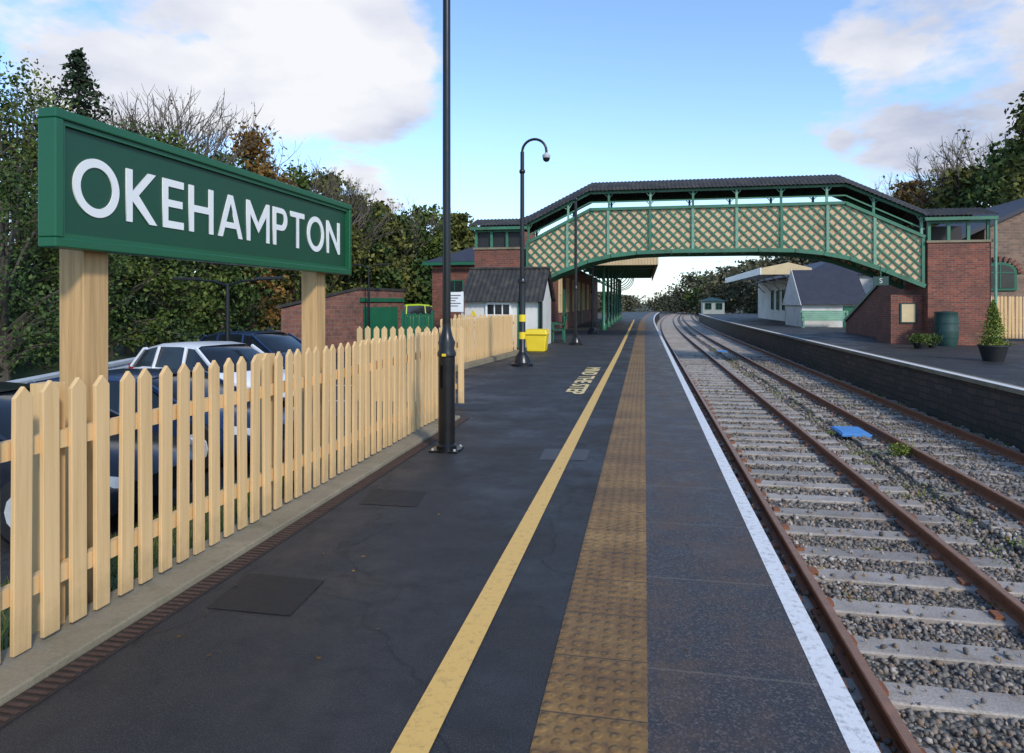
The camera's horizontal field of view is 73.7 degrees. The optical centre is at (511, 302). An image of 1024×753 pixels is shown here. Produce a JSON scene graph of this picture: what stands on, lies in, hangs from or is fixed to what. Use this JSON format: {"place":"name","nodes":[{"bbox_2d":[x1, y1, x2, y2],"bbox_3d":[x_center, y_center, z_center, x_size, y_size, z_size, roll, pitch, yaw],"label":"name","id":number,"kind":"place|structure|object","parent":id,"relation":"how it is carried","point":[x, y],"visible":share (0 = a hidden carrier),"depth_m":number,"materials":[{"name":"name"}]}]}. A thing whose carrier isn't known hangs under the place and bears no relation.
{"place":"outdoors","nodes":[
{"label":"outdoors","id":0,"kind":"place"},
{"bbox_2d":[10,312,279,379],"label":"grass bank","id":1,"kind":"structure","parent":0,"point":[28,371],"depth_m":19.42,"materials":[{"name":"green plant"}]},
{"bbox_2d":[8,235,58,373],"bbox_3d":[-13.738,0.048,17.393,5.617,3.816,4.628,0,0,11],"label":"hedge bush","id":2,"kind":"object","parent":1,"relation":"on","point":[25,305],"visible":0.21,"depth_m":17.42,"materials":[{"name":"green plant"}]},
{"bbox_2d":[0,54,112,365],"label":"leafy tree","id":3,"kind":"object","parent":1,"relation":"on","point":[16,103],"visible":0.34,"depth_m":18.75,"materials":[{"name":"green plant"}]},
{"bbox_2d":[0,60,115,332],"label":"leafy tree","id":4,"kind":"object","parent":1,"relation":"on","point":[34,248],"visible":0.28,"depth_m":18.32,"materials":[{"name":"green plant"}]},
{"bbox_2d":[0,156,119,381],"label":"leafy tree","id":5,"kind":"object","parent":1,"relation":"on","point":[15,339],"visible":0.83,"depth_m":15.94,"materials":[{"name":"green plant"}]},
{"bbox_2d":[9,241,124,369],"bbox_3d":[-14.119,0.051,19.109,5.166,3.876,5.209,0,0,11],"label":"hedge bush","id":6,"kind":"object","parent":1,"relation":"on","point":[30,360],"visible":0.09,"depth_m":19.39,"materials":[{"name":"green plant"}]},
{"bbox_2d":[0,73,152,217],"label":"bare tree","id":7,"kind":"object","parent":1,"relation":"on","point":[35,118],"visible":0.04,"depth_m":33.72,"materials":[{"name":"plant"}]},
{"bbox_2d":[31,233,163,354],"bbox_3d":[-13.690,-0.478,21.518,5.304,4.946,4.768,0,0,11],"label":"hedge bush","id":8,"kind":"object","parent":1,"relation":"on","point":[114,267],"visible":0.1,"depth_m":21.98,"materials":[{"name":"green plant"}]},
{"bbox_2d":[23,47,187,343],"bbox_3d":[-15.333,-3.662,24.684,6.325,11.023,5.782,0,0,-39],"label":"conifer tree","id":9,"kind":"object","parent":1,"relation":"on","point":[80,81],"visible":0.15,"depth_m":24.28,"materials":[{"name":"green plant"}]},
{"bbox_2d":[44,254,194,356],"bbox_3d":[-14.111,-0.497,24.184,5.385,5.040,4.375,0,0,11],"label":"hedge bush","id":10,"kind":"object","parent":1,"relation":"on","point":[134,340],"visible":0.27,"depth_m":24.16,"materials":[{"name":"green plant"}]},
{"bbox_2d":[104,119,198,353],"bbox_3d":[-14.632,-2.502,25.987,4.895,8.976,5.560,0,0,43],"label":"leafy tree","id":11,"kind":"object","parent":1,"relation":"on","point":[127,350],"visible":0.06,"depth_m":26.11,"materials":[{"name":"green plant"}]},
{"bbox_2d":[112,259,223,347],"bbox_3d":[-14.313,-0.179,27.372,5.831,4.443,4.497,0,0,35],"label":"hedge bush","id":12,"kind":"object","parent":1,"relation":"on","point":[175,309],"visible":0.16,"depth_m":26.78,"materials":[{"name":"green plant"}]},
{"bbox_2d":[91,83,264,341],"bbox_3d":[-15.274,-3.737,29.288,8.611,11.643,6.708,0,0,11],"label":"bare tree","id":13,"kind":"object","parent":1,"relation":"on","point":[181,126],"visible":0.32,"depth_m":28.94,"materials":[{"name":"brown plant"}]},
{"bbox_2d":[133,126,236,345],"bbox_3d":[-14.047,-2.473,27.327,5.948,9.160,5.172,0,0,11],"label":"leafy tree","id":14,"kind":"object","parent":1,"relation":"on","point":[206,306],"visible":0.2,"depth_m":27.27,"materials":[{"name":"green plant"}]},
{"bbox_2d":[137,261,246,341],"bbox_3d":[-14.707,-1.112,30.322,5.982,6.397,4.918,0,0,11],"label":"hedge bush","id":15,"kind":"object","parent":1,"relation":"on","point":[225,279],"visible":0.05,"depth_m":30.20,"materials":[{"name":"green plant"}]},
{"bbox_2d":[195,265,279,334],"bbox_3d":[-14.360,-1.189,34.018,5.858,6.690,4.756,0,0,11],"label":"hedge bush","id":16,"kind":"object","parent":1,"relation":"on","point":[243,320],"visible":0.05,"depth_m":33.43,"materials":[{"name":"green plant"}]},
{"bbox_2d":[188,102,321,334],"bbox_3d":[-15.223,-4.060,37.165,7.533,12.218,9.581,0,0,11],"label":"bare tree","id":17,"kind":"object","parent":1,"relation":"on","point":[211,148],"visible":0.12,"depth_m":35.18,"materials":[{"name":"brown plant"}]},
{"bbox_2d":[0,351,406,584],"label":"car park","id":18,"kind":"structure","parent":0,"point":[4,557],"depth_m":7.74,"materials":[{"name":"grey asphalt"}]},
{"bbox_2d":[0,382,192,541],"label":"parked car","id":19,"kind":"object","parent":18,"relation":"on","point":[8,390],"visible":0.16,"depth_m":6.76,"materials":[{"name":"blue metal"}]},
{"bbox_2d":[6,330,280,383],"bbox_3d":[-10.884,1.880,21.516,0.216,0.740,45.371,0,0,-7],"label":"crash barrier","id":20,"kind":"object","parent":18,"relation":"on","point":[120,364],"visible":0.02,"depth_m":14.88,"materials":[{"name":"silver metal"}]},
{"bbox_2d":[27,368,293,470],"bbox_3d":[-5.178,1.629,10.069,3.802,1.235,2.040,0,0,9],"label":"parked car","id":21,"kind":"object","parent":18,"relation":"on","point":[115,376],"visible":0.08,"depth_m":9.40,"materials":[{"name":"black metal"}]},
{"bbox_2d":[0,467,336,650],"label":"grass verge","id":22,"kind":"object","parent":18,"relation":"on","point":[7,613],"depth_m":5.92,"materials":[{"name":"green plant"}]},
{"bbox_2d":[38,107,351,616],"bbox_3d":[-1.855,0.688,4.607,0.245,3.125,3.140,0,0,11],"label":"station name sign","id":23,"kind":"object","parent":22,"relation":"on","point":[104,189],"visible":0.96,"depth_m":3.62,"materials":[{"name":"green paint"}]},
{"bbox_2d":[129,341,293,406],"bbox_3d":[-6.324,1.548,14.671,3.802,1.397,2.040,0,0,31],"label":"parked car","id":24,"kind":"object","parent":18,"relation":"on","point":[204,354],"visible":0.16,"depth_m":14.34,"materials":[{"name":"white metal"}]},
{"bbox_2d":[164,150,285,337],"bbox_3d":[-13.692,-2.311,30.881,6.563,9.128,5.062,0,0,11],"label":"leafy tree","id":25,"kind":"object","parent":18,"relation":"on","point":[238,296],"visible":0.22,"depth_m":30.66,"materials":[{"name":"green plant"}]},
{"bbox_2d":[172,276,283,340],"bbox_3d":[-6.920,0.807,16.620,2.900,2.886,0.278,0,0,11],"label":"street lamp","id":26,"kind":"object","parent":18,"relation":"on","point":[227,318],"visible":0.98,"depth_m":16.58,"materials":[{"name":"black metal"}]},
{"bbox_2d":[199,331,301,373],"bbox_3d":[-7.239,1.538,19.941,4.200,1.418,2.040,0,0,28],"label":"parked car","id":27,"kind":"object","parent":18,"relation":"on","point":[275,342],"visible":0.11,"depth_m":19.48,"materials":[{"name":"black metal"}]},
{"bbox_2d":[209,121,300,330],"bbox_3d":[-13.211,-3.332,34.120,5.869,11.322,5.180,0,0,11],"label":"leafy tree","id":28,"kind":"object","parent":18,"relation":"on","point":[254,151],"visible":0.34,"depth_m":33.90,"materials":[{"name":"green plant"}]},
{"bbox_2d":[231,269,300,330],"bbox_3d":[-14.329,-1.424,37.200,6.543,7.396,4.907,0,0,11],"label":"hedge bush","id":29,"kind":"object","parent":18,"relation":"on","point":[286,281],"visible":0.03,"depth_m":36.96,"materials":[{"name":"green plant"}]},
{"bbox_2d":[260,160,333,329],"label":"leafy tree","id":30,"kind":"object","parent":18,"relation":"on","point":[302,181],"visible":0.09,"depth_m":38.52,"materials":[{"name":"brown plant"}]},
{"bbox_2d":[264,136,372,303],"bbox_3d":[-12.703,-3.420,37.697,10.883,11.680,7.363,0,0,-23],"label":"bare tree","id":31,"kind":"object","parent":18,"relation":"on","point":[329,194],"visible":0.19,"depth_m":38.24,"materials":[{"name":"brown plant"}]},
{"bbox_2d":[299,167,378,298],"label":"leafy tree","id":32,"kind":"object","parent":18,"relation":"on","point":[355,255],"visible":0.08,"depth_m":42.75,"materials":[{"name":"green plant"}]},
{"bbox_2d":[276,287,406,351],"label":"brick shed","id":33,"kind":"structure","parent":18,"relation":"on","point":[345,314],"depth_m":31.65,"materials":[{"name":"red brick"}]},
{"bbox_2d":[364,307,397,339],"bbox_3d":[-6.401,1.225,33.421,0.050,2.050,2.634,0,0,27],"label":"door","id":34,"kind":"structure","parent":33,"relation":"in","point":[380,317],"depth_m":33.47,"materials":[{"name":"green paint"}]},
{"bbox_2d":[319,174,399,289],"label":"bare tree","id":35,"kind":"object","parent":18,"relation":"on","point":[351,199],"visible":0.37,"depth_m":43.90,"materials":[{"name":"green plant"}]},
{"bbox_2d":[334,193,404,289],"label":"leafy tree","id":36,"kind":"object","parent":18,"relation":"on","point":[372,251],"visible":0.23,"depth_m":46.30,"materials":[{"name":"green plant"}]},
{"bbox_2d":[352,263,390,327],"bbox_3d":[-6.687,0.212,31.854,2.100,4.076,0.278,0,0,11],"label":"street lamp","id":37,"kind":"object","parent":18,"relation":"on","point":[368,309],"visible":0.81,"depth_m":31.82,"materials":[{"name":"metal"}]},
{"bbox_2d":[357,199,427,305],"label":"leafy tree","id":38,"kind":"object","parent":18,"relation":"on","point":[395,241],"visible":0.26,"depth_m":48.07,"materials":[{"name":"green plant"}]},
{"bbox_2d":[375,195,441,268],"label":"bare tree","id":39,"kind":"object","parent":18,"relation":"on","point":[415,230],"visible":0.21,"depth_m":51.07,"materials":[{"name":"plant"}]},
{"bbox_2d":[388,211,431,305],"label":"leafy tree","id":40,"kind":"object","parent":18,"relation":"on","point":[426,280],"visible":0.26,"depth_m":50.82,"materials":[{"name":"green plant"}]},
{"bbox_2d":[401,310,433,353],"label":"green gate","id":41,"kind":"structure","parent":18,"relation":"on","point":[413,321],"depth_m":27.22,"materials":[{"name":"paint"}]},
{"bbox_2d":[404,304,431,313],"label":"parked car","id":42,"kind":"object","parent":18,"relation":"on","point":[417,308],"visible":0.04,"depth_m":47.23,"materials":[{"name":"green metal"}]},
{"bbox_2d":[404,204,458,301],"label":"leafy tree","id":43,"kind":"object","parent":18,"relation":"on","point":[433,249],"visible":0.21,"depth_m":54.60,"materials":[{"name":"green plant"}]},
{"bbox_2d":[431,212,474,252],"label":"leafy tree","id":44,"kind":"object","parent":18,"relation":"on","point":[461,230],"visible":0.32,"depth_m":58.13,"materials":[{"name":"green plant"}]},
{"bbox_2d":[451,291,463,317],"bbox_3d":[-1.784,0.951,20.764,0.650,2.598,0.110,0,0,11],"label":"notice board","id":45,"kind":"object","parent":18,"relation":"on","point":[457,301],"visible":0.49,"depth_m":20.69,"materials":[{"name":"white paint"}]},
{"bbox_2d":[462,266,555,348],"bbox_3d":[-0.087,0.500,23.750,2.841,3.500,3.100,0,0,11],"label":"white hut","id":46,"kind":"object","parent":18,"relation":"on","point":[490,291],"visible":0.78,"depth_m":22.74,"materials":[{"name":"paint"}]},
{"bbox_2d":[485,303,510,321],"bbox_3d":[-0.449,0.400,22.466,0.860,0.810,0.080,0,0,11],"label":"window","id":47,"kind":"structure","parent":46,"relation":"in","point":[500,309],"depth_m":22.47,"materials":[{"name":"white paint"}]},
{"bbox_2d":[422,232,599,332],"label":"station building","id":48,"kind":"structure","parent":18,"relation":"on","point":[462,262],"depth_m":35.66,"materials":[{"name":"red brick"}]},
{"bbox_2d":[0,312,658,752],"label":"platform","id":49,"kind":"structure","parent":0,"point":[410,588],"depth_m":3.11,"materials":[{"name":"asphalt"}]},
{"bbox_2d":[0,415,469,728],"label":"concrete kerb","id":50,"kind":"structure","parent":49,"relation":"on","point":[40,670],"depth_m":3.35,"materials":[{"name":"concrete"}]},
{"bbox_2d":[0,330,438,662],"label":"picket fence","id":51,"kind":"object","parent":50,"relation":"on","point":[42,570],"visible":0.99,"depth_m":3.60,"materials":[{"name":"bare timber"}]},
{"bbox_2d":[207,573,323,615],"bbox_3d":[-1.218,1.446,3.408,0.469,0.001,0.416,0,0,11],"label":"access cover","id":52,"kind":"object","parent":49,"relation":"on","point":[268,594],"visible":1,"depth_m":3.39,"materials":[{"name":"metal"}]},
{"bbox_2d":[359,489,425,506],"bbox_3d":[-0.879,1.446,5.082,0.480,0.001,0.407,0,0,11],"label":"access cover","id":53,"kind":"object","parent":49,"relation":"on","point":[410,498],"visible":1,"depth_m":5.08,"materials":[{"name":"metal"}]},
{"bbox_2d":[356,326,463,402],"bbox_3d":[-1.457,1.139,9.721,1.641,1.623,0.187,0,0,11],"label":"picket fence","id":54,"kind":"object","parent":49,"relation":"on","point":[459,345],"visible":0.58,"depth_m":9.63,"materials":[{"name":"beige wood"}]},
{"bbox_2d":[429,0,463,453],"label":"lamp post","id":55,"kind":"object","parent":49,"relation":"on","point":[446,353],"visible":1,"depth_m":6.68,"materials":[{"name":"black metal"}]},
{"bbox_2d":[455,404,492,409],"bbox_3d":[-0.613,1.446,9.472,0.688,0.001,0.500,0,0,0],"label":"access cover","id":56,"kind":"object","parent":49,"relation":"on","point":[472,406],"visible":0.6,"depth_m":9.53,"materials":[{"name":"metal"}]},
{"bbox_2d":[440,315,512,364],"bbox_3d":[-0.785,1.138,16.654,0.172,1.624,5.291,0,0,16],"label":"picket fence","id":57,"kind":"object","parent":49,"relation":"on","point":[493,335],"visible":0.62,"depth_m":16.75,"materials":[{"name":"beige wood"}]},
{"bbox_2d":[454,314,516,349],"bbox_3d":[-0.804,1.138,20.187,1.941,1.624,0.189,0,0,11],"label":"picket fence","id":58,"kind":"object","parent":49,"relation":"on","point":[515,328],"visible":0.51,"depth_m":19.98,"materials":[{"name":"wood"}]},
{"bbox_2d":[455,350,518,371],"bbox_3d":[-0.654,1.430,16.730,0.300,0.160,5.826,0,0,16],"label":"kerb strip","id":59,"kind":"object","parent":49,"relation":"on","point":[474,363],"visible":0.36,"depth_m":16.57,"materials":[{"name":"concrete"}]},
{"bbox_2d":[391,320,633,752],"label":"yellow line","id":60,"kind":"object","parent":49,"relation":"on","point":[420,731],"visible":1,"depth_m":3.10,"materials":[{"name":"paint"}]},
{"bbox_2d":[511,138,549,366],"bbox_3d":[0.434,-1.165,15.676,0.905,5.230,0.500,0,0,11],"label":"camera pole","id":61,"kind":"object","parent":49,"relation":"on","point":[522,359],"visible":1,"depth_m":15.66,"materials":[{"name":"black metal"}]},
{"bbox_2d":[525,329,549,351],"bbox_3d":[0.756,1.120,20.556,0.699,0.660,0.652,0,0,11],"label":"grit bin","id":62,"kind":"object","parent":49,"relation":"on","point":[536,340],"visible":0.88,"depth_m":20.28,"materials":[{"name":"yellow plastic"}]},
{"bbox_2d":[551,313,566,341],"bbox_3d":[1.795,0.934,26.189,0.585,1.032,1.700,0,0,2],"label":"bench","id":63,"kind":"object","parent":49,"relation":"on","point":[562,323],"visible":0.98,"depth_m":25.47,"materials":[{"name":"green paint"}]},
{"bbox_2d":[539,449,590,459],"bbox_3d":[0.507,1.447,6.526,0.448,0.001,0.534,0,0,11],"label":"access cover","id":64,"kind":"object","parent":49,"relation":"on","point":[553,454],"visible":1,"depth_m":6.52,"materials":[{"name":"grey metal"}]},
{"bbox_2d":[569,198,582,344],"bbox_3d":[2.216,-1.094,23.720,0.500,5.089,0.500,0,0,11],"label":"lamp post","id":65,"kind":"object","parent":49,"relation":"on","point":[575,339],"visible":0.99,"depth_m":23.67,"materials":[{"name":"metal"}]},
{"bbox_2d":[566,367,599,393],"bbox_3d":[1.405,1.443,13.051,0.314,0.002,4.500,0,0,11],"label":"platform lettering","id":66,"kind":"object","parent":49,"relation":"on","point":[586,385],"visible":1,"depth_m":12.52,"materials":[{"name":"paint"}]},
{"bbox_2d":[529,312,653,752],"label":"tactile paving","id":67,"kind":"structure","parent":49,"relation":"on","point":[599,663],"depth_m":3.10,"materials":[{"name":"yellow concrete"}]},
{"bbox_2d":[583,257,658,329],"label":"platform canopy","id":68,"kind":"object","parent":49,"relation":"on","point":[632,269],"visible":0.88,"depth_m":45.30,"materials":[{"name":"green metal"}]},
{"bbox_2d":[645,312,849,752],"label":"edge paving","id":69,"kind":"structure","parent":49,"relation":"on","point":[737,675],"depth_m":3.10,"materials":[{"name":"grey concrete"}]},
{"bbox_2d":[653,312,880,752],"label":"white edge line","id":70,"kind":"object","parent":49,"relation":"on","point":[855,732],"visible":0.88,"depth_m":3.10,"materials":[{"name":"paint"}]},
{"bbox_2d":[0,0,1023,303],"label":"sky","id":71,"kind":"structure","parent":0,"point":[613,90],"materials":[{"name":"blue"}]},
{"bbox_2d":[598,304,746,318],"bbox_3d":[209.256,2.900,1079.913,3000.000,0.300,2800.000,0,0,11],"label":"ground","id":72,"kind":"structure","parent":0,"point":[637,309],"depth_m":217.15,"materials":[{"name":"plant"}]},
{"bbox_2d":[621,294,649,311],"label":"leafy tree","id":73,"kind":"object","parent":72,"relation":"on","point":[631,305],"visible":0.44,"depth_m":215.16,"materials":[{"name":"green plant"}]},
{"bbox_2d":[648,292,695,312],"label":"leafy tree","id":74,"kind":"object","parent":72,"relation":"on","point":[661,299],"visible":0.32,"depth_m":183.28,"materials":[{"name":"green plant"}]},
{"bbox_2d":[659,271,725,313],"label":"leafy tree","id":75,"kind":"object","parent":72,"relation":"on","point":[690,281],"visible":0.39,"depth_m":163.62,"materials":[{"name":"green plant"}]},
{"bbox_2d":[681,275,731,313],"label":"leafy tree","id":76,"kind":"object","parent":72,"relation":"on","point":[692,296],"visible":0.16,"depth_m":154.25,"materials":[{"name":"green plant"}]},
{"bbox_2d":[687,265,748,314],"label":"leafy tree","id":77,"kind":"object","parent":72,"relation":"on","point":[718,279],"visible":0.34,"depth_m":143.16,"materials":[{"name":"green plant"}]},
{"bbox_2d":[713,259,768,313],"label":"leafy tree","id":78,"kind":"object","parent":72,"relation":"on","point":[726,296],"visible":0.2,"depth_m":133.13,"materials":[{"name":"green plant"}]},
{"bbox_2d":[718,256,790,313],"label":"leafy tree","id":79,"kind":"object","parent":72,"relation":"on","point":[765,263],"visible":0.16,"depth_m":122.96,"materials":[{"name":"green plant"}]},
{"bbox_2d":[889,179,935,226],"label":"leafy tree","id":80,"kind":"object","parent":72,"relation":"on","point":[909,198],"visible":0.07,"depth_m":72.45,"materials":[{"name":"green plant"}]},
{"bbox_2d":[886,127,1008,207],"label":"bare tree","id":81,"kind":"object","parent":72,"relation":"on","point":[947,158],"visible":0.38,"depth_m":67.15,"materials":[{"name":"brown plant"}]},
{"bbox_2d":[907,166,1005,226],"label":"leafy tree","id":82,"kind":"object","parent":72,"relation":"on","point":[944,202],"visible":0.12,"depth_m":64.39,"materials":[{"name":"green plant"}]},
{"bbox_2d":[947,137,1023,208],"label":"leafy tree","id":83,"kind":"object","parent":72,"relation":"on","point":[990,161],"visible":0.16,"depth_m":58.64,"materials":[{"name":"green plant"}]},
{"bbox_2d":[984,91,1023,202],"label":"leafy tree","id":84,"kind":"object","parent":72,"relation":"on","point":[1014,190],"visible":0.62,"depth_m":49.35,"materials":[{"name":"green plant"}]},
{"bbox_2d":[756,262,873,321],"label":"station building","id":85,"kind":"structure","parent":0,"point":[771,306],"depth_m":58.27,"materials":[{"name":"stone"}]},
{"bbox_2d":[725,262,811,292],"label":"platform canopy","id":86,"kind":"object","parent":85,"relation":"attached to","point":[773,271],"visible":0.89,"depth_m":49.14,"materials":[{"name":"beige paint"}]},
{"bbox_2d":[782,269,865,326],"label":"annex building","id":87,"kind":"structure","parent":0,"point":[824,290],"depth_m":42.99,"materials":[{"name":"stone"}]},
{"bbox_2d":[656,319,1023,752],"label":"ballast bed","id":88,"kind":"object","parent":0,"point":[993,734],"visible":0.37,"depth_m":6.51,"materials":[{"name":"grey gravel"}]},
{"bbox_2d":[657,312,1023,752],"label":"railway track","id":89,"kind":"structure","parent":88,"relation":"on","point":[883,700],"depth_m":6.59,"materials":[{"name":"grey concrete"}]},
{"bbox_2d":[830,426,872,437],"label":"track panel","id":90,"kind":"structure","parent":88,"relation":"on","point":[847,431],"depth_m":13.16,"materials":[{"name":"blue plastic"}]},
{"bbox_2d":[680,313,1023,552],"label":"railway track","id":91,"kind":"structure","parent":88,"relation":"on","point":[690,322],"depth_m":13.22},
{"bbox_2d":[700,348,1023,602],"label":"ballast moss","id":92,"kind":"object","parent":88,"relation":"on","point":[1012,542],"visible":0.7,"depth_m":10.99,"materials":[{"name":"green plant"}]},
{"bbox_2d":[704,404,1022,752],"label":"fallen leaves","id":93,"kind":"object","parent":88,"relation":"on","point":[947,635],"visible":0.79,"depth_m":8.34,"materials":[{"name":"brown plant"}]},
{"bbox_2d":[879,441,922,457],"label":"weed plant","id":94,"kind":"object","parent":88,"relation":"on","point":[898,450],"visible":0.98,"depth_m":11.31,"materials":[{"name":"green plant"}]},
{"bbox_2d":[703,314,1023,386],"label":"platform","id":95,"kind":"structure","parent":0,"point":[965,359],"depth_m":21.50,"materials":[{"name":"concrete"}]},
{"bbox_2d":[700,297,725,313],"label":"distant hut","id":96,"kind":"object","parent":95,"relation":"on","point":[712,305],"visible":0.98,"depth_m":91.56,"materials":[{"name":"white paint"}]},
{"bbox_2d":[470,174,999,344],"bbox_3d":[8.628,-1.142,30.730,19.150,7.584,10.420,0,0,11],"label":"footbridge","id":97,"kind":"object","parent":95,"relation":"on","point":[920,275],"visible":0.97,"depth_m":25.88,"materials":[{"name":"green paint"},{"name":"tan paint"},{"name":"red brick"}]},
{"bbox_2d":[800,311,847,327],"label":"bench","id":98,"kind":"object","parent":95,"relation":"on","point":[807,316],"visible":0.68,"depth_m":41.02,"materials":[{"name":"green paint"}]},
{"bbox_2d":[699,314,1023,452],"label":"platform wall","id":99,"kind":"structure","parent":95,"relation":"attached to","point":[989,412],"depth_m":16.41,"materials":[{"name":"black brick"}]},
{"bbox_2d":[698,313,1023,394],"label":"platform coping","id":100,"kind":"object","parent":99,"relation":"on","point":[995,386],"visible":0.81,"depth_m":16.33,"materials":[{"name":"concrete"}]},
{"bbox_2d":[699,313,1023,389],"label":"white edge line","id":101,"kind":"object","parent":100,"relation":"on","point":[1015,387],"visible":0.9,"depth_m":16.52,"materials":[{"name":"paint"}]},
{"bbox_2d":[904,332,935,348],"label":"potted plant","id":102,"kind":"object","parent":95,"relation":"on","point":[920,341],"visible":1,"depth_m":22.28,"materials":[{"name":"green plant"}]},
{"bbox_2d":[933,311,958,345],"bbox_3d":[15.130,0.890,23.807,0.780,1.220,0.780,0,0,11],"label":"water butt","id":103,"kind":"object","parent":95,"relation":"on","point":[946,324],"visible":0.93,"depth_m":23.50,"materials":[{"name":"green plastic"}]},
{"bbox_2d":[937,198,1023,329],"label":"stone building","id":104,"kind":"structure","parent":95,"relation":"on","point":[1010,251],"depth_m":37.48,"materials":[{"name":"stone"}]},
{"bbox_2d":[991,262,1016,290],"bbox_3d":[26.778,-1.456,37.508,1.700,1.550,0.155,0,0,11],"label":"window","id":105,"kind":"structure","parent":104,"relation":"in","point":[1006,273],"depth_m":37.42,"materials":[{"name":"green glass"}]},
{"bbox_2d":[976,300,1013,361],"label":"potted plant","id":106,"kind":"object","parent":95,"relation":"on","point":[992,349],"visible":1,"depth_m":17.46,"materials":[{"name":"green plant"}]},
{"bbox_2d":[991,296,1023,338],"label":"picket fence","id":107,"kind":"object","parent":95,"relation":"on","point":[1017,318],"visible":0.58,"depth_m":26.76,"materials":[{"name":"beige wood"}]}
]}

